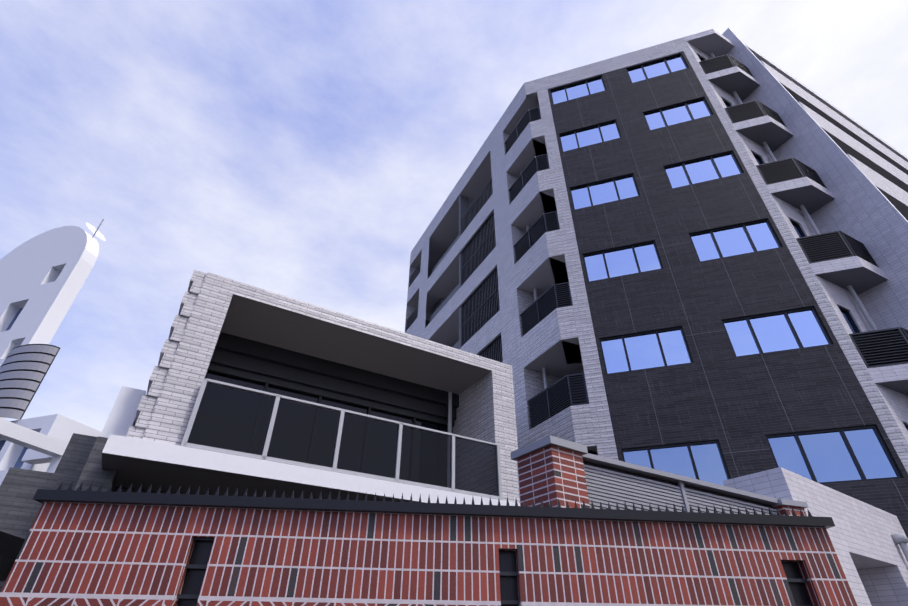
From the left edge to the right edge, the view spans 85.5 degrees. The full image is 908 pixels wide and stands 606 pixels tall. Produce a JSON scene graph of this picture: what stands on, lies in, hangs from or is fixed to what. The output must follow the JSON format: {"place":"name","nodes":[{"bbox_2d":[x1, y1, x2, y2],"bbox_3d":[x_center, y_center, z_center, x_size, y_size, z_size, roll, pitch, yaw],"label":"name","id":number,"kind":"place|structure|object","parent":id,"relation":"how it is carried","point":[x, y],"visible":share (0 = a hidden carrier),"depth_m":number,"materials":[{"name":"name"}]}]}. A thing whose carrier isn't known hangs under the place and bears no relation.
{"place":"outdoors","nodes":[
{"label":"outdoors","id":0,"kind":"place"},
{"bbox_2d":[0,226,100,484],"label":"white building","id":1,"kind":"structure","parent":0,"point":[43,276],"depth_m":13.68,"materials":[{"name":"paint"}]},
{"bbox_2d":[86,219,105,240],"bbox_3d":[-12.561,-2.196,16.787,0.722,2.241,1.790,21,-41,-25],"label":"satellite dish","id":2,"kind":"object","parent":1,"relation":"on","point":[95,231],"visible":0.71,"depth_m":17.69,"materials":[{"name":"grey metal"}]},
{"bbox_2d":[0,502,856,605],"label":"brick wall","id":3,"kind":"structure","parent":0,"point":[84,554],"depth_m":4.34,"materials":[{"name":"red brick"}]},
{"bbox_2d":[33,481,834,528],"bbox_3d":[0.062,1.972,4.753,7.450,0.205,0.360,4,-36,-5],"label":"wall cap","id":4,"kind":"object","parent":3,"relation":"on","point":[108,496],"visible":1,"depth_m":4.56,"materials":[{"name":"black metal"}]},
{"bbox_2d":[0,0,907,431],"label":"sky","id":5,"kind":"structure","parent":0,"point":[302,150],"materials":[{"name":"blue"}]},
{"label":"ground","id":6,"kind":"structure","parent":0,"visible":0},
{"bbox_2d":[0,531,24,580],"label":"carport canopy","id":7,"kind":"object","parent":6,"relation":"on","point":[10,546],"depth_m":5.05,"materials":[{"name":"black metal"}]},
{"bbox_2d":[0,270,519,591],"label":"house","id":8,"kind":"structure","parent":6,"relation":"on","point":[253,389],"depth_m":9.15,"materials":[{"name":"white brick"}]},
{"bbox_2d":[448,392,451,432],"bbox_3d":[-0.108,3.562,11.912,0.100,3.040,0.097,17,-39,-22],"label":"drainpipe","id":9,"kind":"object","parent":8,"relation":"attached to","point":[449,412],"visible":0.3,"depth_m":12.44,"materials":[{"name":"grey metal"}]},
{"bbox_2d":[405,37,907,537],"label":"tower","id":10,"kind":"structure","parent":6,"relation":"on","point":[689,313],"depth_m":13.93,"materials":[{"name":"tile"}]},
{"bbox_2d":[520,53,877,388],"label":"downpipes","id":11,"kind":"object","parent":10,"relation":"attached to","point":[849,287],"visible":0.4,"depth_m":14.08,"materials":[{"name":"grey"}]},
{"bbox_2d":[684,28,907,394],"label":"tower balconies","id":12,"kind":"structure","parent":10,"relation":"attached to","point":[839,175],"depth_m":14.33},
{"bbox_2d":[511,435,807,515],"bbox_3d":[2.708,3.596,5.466,4.135,3.530,0.810,14,-38,-18],"label":"pier fence","id":13,"kind":"object","parent":6,"relation":"on","point":[553,469],"visible":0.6,"depth_m":5.93,"materials":[{"name":"brick"}]},
{"bbox_2d":[723,467,907,605],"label":"building","id":14,"kind":"structure","parent":6,"relation":"on","point":[871,558],"depth_m":7.55,"materials":[{"name":"tile"}]},
{"bbox_2d":[891,533,907,561],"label":"drain pipe","id":15,"kind":"object","parent":14,"relation":"attached to","point":[901,539],"visible":1,"depth_m":8.33,"materials":[{"name":"grey metal"}]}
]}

